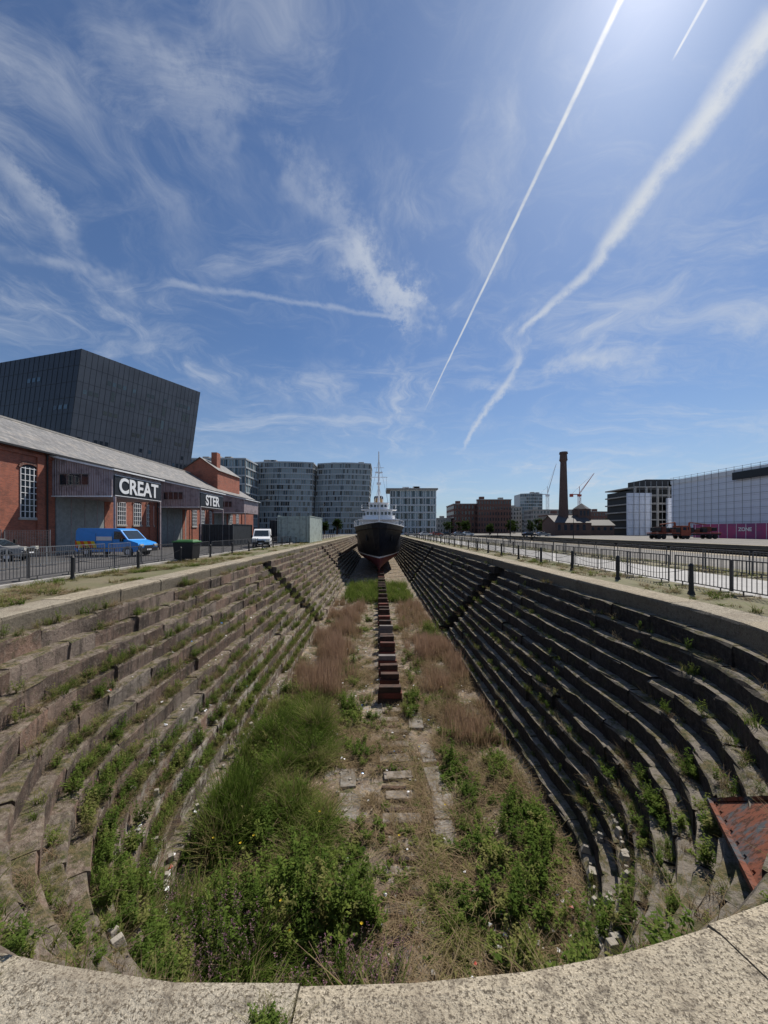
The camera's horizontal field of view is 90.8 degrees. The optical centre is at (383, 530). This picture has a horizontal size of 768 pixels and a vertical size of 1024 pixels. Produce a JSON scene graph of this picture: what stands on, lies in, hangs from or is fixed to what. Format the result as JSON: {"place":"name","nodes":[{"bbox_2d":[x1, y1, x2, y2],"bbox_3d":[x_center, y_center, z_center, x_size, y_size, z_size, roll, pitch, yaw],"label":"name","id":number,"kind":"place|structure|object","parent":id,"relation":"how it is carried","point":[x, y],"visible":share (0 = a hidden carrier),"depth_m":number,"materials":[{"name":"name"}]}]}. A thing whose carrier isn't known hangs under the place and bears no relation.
{"place":"outdoors","nodes":[
{"label":"outdoors","id":0,"kind":"place"},
{"bbox_2d":[0,349,199,468],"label":"angular black building","id":1,"kind":"structure","parent":0,"point":[85,395],"depth_m":78.17,"materials":[{"name":"glass"}]},
{"bbox_2d":[0,535,340,584],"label":"quay road","id":2,"kind":"structure","parent":0,"point":[47,569],"depth_m":22.76,"materials":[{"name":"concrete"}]},
{"bbox_2d":[0,539,38,560],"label":"parked car","id":3,"kind":"object","parent":2,"relation":"on","point":[5,543],"visible":0.6,"depth_m":24.64,"materials":[{"name":"metal"}]},
{"bbox_2d":[0,542,130,570],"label":"crowd barrier fence","id":4,"kind":"object","parent":2,"relation":"on","point":[6,553],"visible":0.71,"depth_m":22.20,"materials":[{"name":"metal"}]},
{"bbox_2d":[75,528,157,555],"bbox_3d":[-20.973,0.905,29.797,5.435,2.150,2.460,0,0,6],"label":"blue van","id":5,"kind":"object","parent":2,"relation":"on","point":[106,536],"visible":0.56,"depth_m":28.95,"materials":[{"name":"paint"}]},
{"bbox_2d":[0,536,292,581],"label":"crowd barrier fence","id":6,"kind":"object","parent":2,"relation":"on","point":[79,570],"visible":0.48,"depth_m":18.72,"materials":[{"name":"metal"}]},
{"bbox_2d":[0,535,343,588],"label":"kerb","id":7,"kind":"structure","parent":2,"relation":"on","point":[51,578],"depth_m":17.64,"materials":[{"name":"concrete"}]},
{"bbox_2d":[199,524,251,544],"bbox_3d":[-21.500,0.590,52.000,4.360,2.820,7.160,0,0,0],"label":"shipping container","id":8,"kind":"object","parent":2,"relation":"on","point":[219,533],"visible":0.73,"depth_m":48.50,"materials":[{"name":"metal"}]},
{"bbox_2d":[251,529,271,547],"bbox_3d":[-14.593,0.905,45.473,2.410,2.150,5.435,0,0,-14],"label":"white van","id":9,"kind":"object","parent":2,"relation":"on","point":[265,535],"visible":0.94,"depth_m":43.80,"materials":[{"name":"paint"}]},
{"bbox_2d":[270,520,276,540],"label":"shipping container","id":10,"kind":"object","parent":2,"relation":"on","point":[273,525],"visible":0.19,"depth_m":70.00,"materials":[{"name":"metal"}]},
{"bbox_2d":[277,516,321,542],"bbox_3d":[-14.300,-0.160,66.000,5.160,4.320,12.160,0,0,0],"label":"shipping container","id":11,"kind":"object","parent":2,"relation":"on","point":[305,529],"visible":1,"depth_m":60.00,"materials":[{"name":"metal"}]},
{"bbox_2d":[135,577,583,986],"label":"tall grass","id":12,"kind":"structure","parent":0,"point":[241,787],"depth_m":9.70,"materials":[{"name":"green plant"}]},
{"bbox_2d":[176,556,586,983],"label":"dock floor","id":13,"kind":"structure","parent":0,"point":[365,568],"depth_m":12.47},
{"bbox_2d":[153,865,411,985],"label":"purple wildflowers","id":14,"kind":"object","parent":13,"relation":"on","point":[389,965],"visible":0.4,"depth_m":6.71,"materials":[{"name":"white"}]},
{"bbox_2d":[107,600,584,981],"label":"litter","id":15,"kind":"object","parent":13,"relation":"on","point":[498,947],"visible":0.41,"depth_m":8.01,"materials":[{"name":"white paint"}]},
{"bbox_2d":[139,597,587,985],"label":"dry grass","id":16,"kind":"structure","parent":13,"relation":"on","point":[392,747],"depth_m":10.00,"materials":[{"name":"brown plant"}]},
{"bbox_2d":[104,666,631,979],"bbox_3d":[-0.498,6.984,13.766,11.460,1.974,16.512,0,0,-1],"label":"rubble","id":17,"kind":"object","parent":13,"relation":"on","point":[624,855],"visible":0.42,"depth_m":7.64,"materials":[{"name":"stone"}]},
{"bbox_2d":[157,583,597,985],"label":"leafy weeds","id":18,"kind":"object","parent":13,"relation":"on","point":[351,896],"visible":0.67,"depth_m":8.14,"materials":[{"name":"green plant"}]},
{"bbox_2d":[212,683,445,930],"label":"yellow flowers","id":19,"kind":"object","parent":18,"relation":"on","point":[320,811],"visible":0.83,"depth_m":8.72,"materials":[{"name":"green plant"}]},
{"bbox_2d":[263,594,511,749],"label":"reeds","id":20,"kind":"object","parent":13,"relation":"on","point":[330,670],"visible":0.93,"depth_m":20.87,"materials":[{"name":"brown plant"}]},
{"bbox_2d":[377,566,402,703],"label":"keel blocks","id":21,"kind":"structure","parent":13,"relation":"on","point":[389,691],"depth_m":21.83,"materials":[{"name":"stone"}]},
{"bbox_2d":[354,452,403,571],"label":"moored ship","id":22,"kind":"object","parent":21,"relation":"on","point":[378,529],"visible":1,"depth_m":66.78,"materials":[{"name":"white paint"}]},
{"bbox_2d":[341,544,412,553],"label":"shoring timbers","id":23,"kind":"object","parent":22,"relation":"on","point":[352,547],"visible":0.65,"depth_m":67.94,"materials":[{"name":"brown wood"}]},
{"bbox_2d":[333,709,457,845],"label":"floor slabs","id":24,"kind":"structure","parent":13,"relation":"on","point":[416,726],"depth_m":11.63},
{"bbox_2d":[379,707,429,947],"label":"keel block bases","id":25,"kind":"object","parent":13,"relation":"on","point":[391,777],"visible":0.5,"depth_m":10.44,"materials":[{"name":"concrete"}]},
{"bbox_2d":[0,532,767,617],"bbox_3d":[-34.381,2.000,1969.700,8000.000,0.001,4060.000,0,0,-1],"label":"ground","id":26,"kind":"structure","parent":0,"point":[691,539],"depth_m":57.33,"materials":[{"name":"grey concrete"}]},
{"bbox_2d":[0,530,50,555],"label":"site fence","id":27,"kind":"object","parent":26,"relation":"on","point":[30,538],"visible":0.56,"depth_m":27.54,"materials":[{"name":"metal"}]},
{"bbox_2d":[0,415,259,554],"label":"brick warehouse","id":28,"kind":"structure","parent":26,"relation":"on","point":[60,486],"depth_m":35.55,"materials":[{"name":"brick"}]},
{"bbox_2d":[114,475,160,501],"bbox_3d":[-23.110,-3.875,35.850,0.140,1.800,6.700,0,0,0],"label":"shop sign","id":29,"kind":"object","parent":28,"relation":"attached to","point":[133,488],"visible":1,"depth_m":35.35,"materials":[{"name":"black metal"}]},
{"bbox_2d":[200,492,222,508],"bbox_3d":[-23.110,-3.875,51.050,0.140,1.800,6.700,0,0,0],"label":"shop sign","id":30,"kind":"object","parent":28,"relation":"attached to","point":[211,501],"visible":1,"depth_m":50.59,"materials":[{"name":"black paint"}]},
{"bbox_2d":[171,539,201,559],"bbox_3d":[-12.900,1.303,24.800,1.386,1.386,1.187,0,0,0],"label":"wheeled waste bin","id":31,"kind":"object","parent":26,"relation":"on","point":[191,547],"visible":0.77,"depth_m":24.31,"materials":[{"name":"black paint"}]},
{"bbox_2d":[191,456,258,532],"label":"office block","id":32,"kind":"structure","parent":26,"relation":"on","point":[245,470],"depth_m":181.65,"materials":[{"name":"grey glass"}]},
{"bbox_2d":[255,460,316,528],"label":"glass apartment block","id":33,"kind":"structure","parent":26,"relation":"on","point":[287,488],"depth_m":197.53,"materials":[{"name":"glass"}]},
{"bbox_2d":[314,462,371,533],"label":"glass apartment block","id":34,"kind":"structure","parent":26,"relation":"on","point":[343,489],"depth_m":202.67,"materials":[{"name":"glass"}]},
{"bbox_2d":[0,535,767,1023],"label":"dry dock","id":35,"kind":"object","parent":26,"relation":"in","point":[714,973],"visible":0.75,"depth_m":8.60,"materials":[{"name":"stone"}]},
{"bbox_2d":[0,547,767,1023],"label":"ledge weeds","id":36,"kind":"object","parent":35,"relation":"on","point":[154,927],"visible":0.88,"depth_m":7.12,"materials":[{"name":"green plant"}]},
{"bbox_2d":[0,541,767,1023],"bbox_3d":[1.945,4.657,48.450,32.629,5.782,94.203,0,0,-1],"label":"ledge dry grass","id":37,"kind":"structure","parent":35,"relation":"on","point":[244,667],"depth_m":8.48,"materials":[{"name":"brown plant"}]},
{"bbox_2d":[0,540,767,985],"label":"ledge grass","id":38,"kind":"structure","parent":35,"relation":"on","point":[166,696],"depth_m":9.30,"materials":[{"name":"green plant"}]},
{"bbox_2d":[707,796,767,891],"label":"rusty steel plate","id":39,"kind":"object","parent":35,"relation":"on","point":[739,821],"visible":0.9,"depth_m":4.80,"materials":[{"name":"brown metal"}]},
{"bbox_2d":[0,535,767,616],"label":"grass verge","id":40,"kind":"object","parent":26,"relation":"on","point":[95,583],"depth_m":15.36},
{"bbox_2d":[69,534,333,579],"bbox_3d":[-13.411,1.510,63.521,0.220,0.980,96.711,0,0,-1],"label":"chain post fence","id":41,"kind":"object","parent":40,"relation":"on","point":[72,570],"visible":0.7,"depth_m":20.89,"materials":[{"name":"metal"}]},
{"bbox_2d":[407,534,695,594],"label":"chain post fence","id":42,"kind":"object","parent":40,"relation":"on","point":[691,591],"visible":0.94,"depth_m":15.36,"materials":[{"name":"metal"}]},
{"bbox_2d":[414,533,767,596],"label":"crowd barrier fence","id":43,"kind":"object","parent":40,"relation":"on","point":[731,571],"visible":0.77,"depth_m":15.90,"materials":[{"name":"metal"}]},
{"bbox_2d":[432,533,767,577],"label":"crowd barrier fence","id":44,"kind":"object","parent":40,"relation":"on","point":[639,550],"visible":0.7,"depth_m":22.62,"materials":[{"name":"metal"}]},
{"bbox_2d":[390,486,435,534],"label":"office block","id":45,"kind":"structure","parent":26,"relation":"on","point":[418,507],"depth_m":179.94,"materials":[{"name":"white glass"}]},
{"bbox_2d":[386,488,437,493],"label":"office block canopy","id":46,"kind":"object","parent":45,"relation":"attached to","point":[389,489],"visible":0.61,"depth_m":178.50,"materials":[{"name":"white metal"}]},
{"bbox_2d":[436,516,451,532],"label":"shop block","id":47,"kind":"structure","parent":26,"relation":"on","point":[440,520],"depth_m":260.00,"materials":[{"name":"concrete"}]},
{"bbox_2d":[452,532,465,535],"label":"parked car","id":48,"kind":"object","parent":26,"relation":"on","point":[457,533],"visible":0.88,"depth_m":130.12,"materials":[{"name":"metal"}]},
{"bbox_2d":[322,517,606,534],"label":"distant trees","id":49,"kind":"object","parent":26,"relation":"on","point":[336,524],"visible":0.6,"depth_m":176.19,"materials":[{"name":"green plant"}]},
{"bbox_2d":[497,509,501,536],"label":"street lamp","id":50,"kind":"object","parent":26,"relation":"on","point":[497,522],"visible":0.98,"depth_m":109.97,"materials":[{"name":"metal"}]},
{"bbox_2d":[510,510,518,537],"bbox_3d":[20.645,-0.585,60.000,1.510,5.170,0.220,0,0,0],"label":"street lamp","id":51,"kind":"object","parent":26,"relation":"on","point":[510,522],"visible":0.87,"depth_m":59.94,"materials":[{"name":"metal"}]},
{"bbox_2d":[511,505,521,532],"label":"office block","id":52,"kind":"structure","parent":26,"relation":"on","point":[516,515],"depth_m":330.00,"materials":[{"name":"concrete"}]},
{"bbox_2d":[514,492,542,531],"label":"glass tower","id":53,"kind":"structure","parent":26,"relation":"on","point":[528,501],"depth_m":343.22,"materials":[{"name":"glass"}]},
{"bbox_2d":[521,532,536,536],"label":"parked car","id":54,"kind":"object","parent":26,"relation":"on","point":[526,534],"visible":1,"depth_m":119.16,"materials":[{"name":"metal"}]},
{"bbox_2d":[535,532,550,535],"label":"parked car","id":55,"kind":"object","parent":26,"relation":"on","point":[541,533],"visible":0.94,"depth_m":123.10,"materials":[{"name":"metal"}]},
{"bbox_2d":[540,465,555,507],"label":"tower crane","id":56,"kind":"object","parent":26,"relation":"on","point":[547,495],"visible":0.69,"depth_m":379.82,"materials":[{"name":"white paint"}]},
{"bbox_2d":[524,507,571,532],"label":"office block","id":57,"kind":"structure","parent":26,"relation":"on","point":[533,514],"depth_m":300.00,"materials":[{"name":"concrete"}]},
{"bbox_2d":[573,509,573,538],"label":"street lamp","id":58,"kind":"object","parent":26,"relation":"on","point":[573,523],"visible":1,"depth_m":89.94,"materials":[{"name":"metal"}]},
{"bbox_2d":[542,451,614,534],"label":"pumping station","id":59,"kind":"object","parent":26,"relation":"on","point":[561,523],"visible":0.94,"depth_m":149.94,"materials":[{"name":"brick"}]},
{"bbox_2d":[569,474,593,501],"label":"tower crane","id":60,"kind":"object","parent":26,"relation":"on","point":[578,495],"visible":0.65,"depth_m":379.80,"materials":[{"name":"red paint"}]},
{"bbox_2d":[409,535,767,597],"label":"footpath","id":61,"kind":"structure","parent":26,"relation":"on","point":[705,575],"depth_m":17.07,"materials":[{"name":"grey concrete"}]},
{"bbox_2d":[405,532,417,535],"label":"parked car","id":62,"kind":"object","parent":61,"relation":"on","point":[408,533],"visible":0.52,"depth_m":131.14,"materials":[{"name":"metal"}]},
{"bbox_2d":[452,535,767,558],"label":"neighbouring dry dock","id":63,"kind":"object","parent":26,"relation":"on","point":[718,547],"visible":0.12,"depth_m":61.99,"materials":[{"name":"stone"}]},
{"bbox_2d":[646,522,687,538],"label":"red flatbed lorry","id":64,"kind":"object","parent":26,"relation":"on","point":[675,531],"visible":0.99,"depth_m":86.26,"materials":[{"name":"paint"}]},
{"bbox_2d":[678,522,720,538],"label":"red flatbed lorry","id":65,"kind":"object","parent":26,"relation":"on","point":[702,532],"visible":0.81,"depth_m":86.96,"materials":[{"name":"paint"}]},
{"bbox_2d":[693,523,767,538],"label":"site hoarding","id":66,"kind":"object","parent":26,"relation":"on","point":[749,531],"visible":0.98,"depth_m":90.08,"materials":[{"name":"pink paint"}]},
{"bbox_2d":[0,0,767,517],"label":"sky","id":67,"kind":"structure","parent":0,"point":[468,245],"materials":[{"name":"blue"}]},
{"bbox_2d":[446,501,475,532],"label":"brick dock warehouse","id":68,"kind":"structure","parent":0,"point":[466,512],"depth_m":255.00,"materials":[{"name":"red brick"}]},
{"bbox_2d":[476,497,511,532],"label":"brick dock warehouse","id":69,"kind":"structure","parent":0,"point":[486,512],"depth_m":250.00,"materials":[{"name":"red brick"}]},
{"bbox_2d":[538,511,571,531],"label":"shop block","id":70,"kind":"structure","parent":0,"point":[543,516],"depth_m":248.25,"materials":[{"name":"brick"}]},
{"bbox_2d":[591,509,606,519],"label":"office block","id":71,"kind":"structure","parent":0,"point":[598,515],"depth_m":290.00,"materials":[{"name":"brick"}]},
{"bbox_2d":[605,479,677,534],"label":"unfinished concrete building","id":72,"kind":"structure","parent":0,"point":[641,507],"depth_m":148.00,"materials":[{"name":"concrete"}]},
{"bbox_2d":[670,461,767,535],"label":"scaffold wrapped building","id":73,"kind":"structure","parent":0,"point":[737,496],"depth_m":116.03,"materials":[{"name":"white paint"}]}
]}

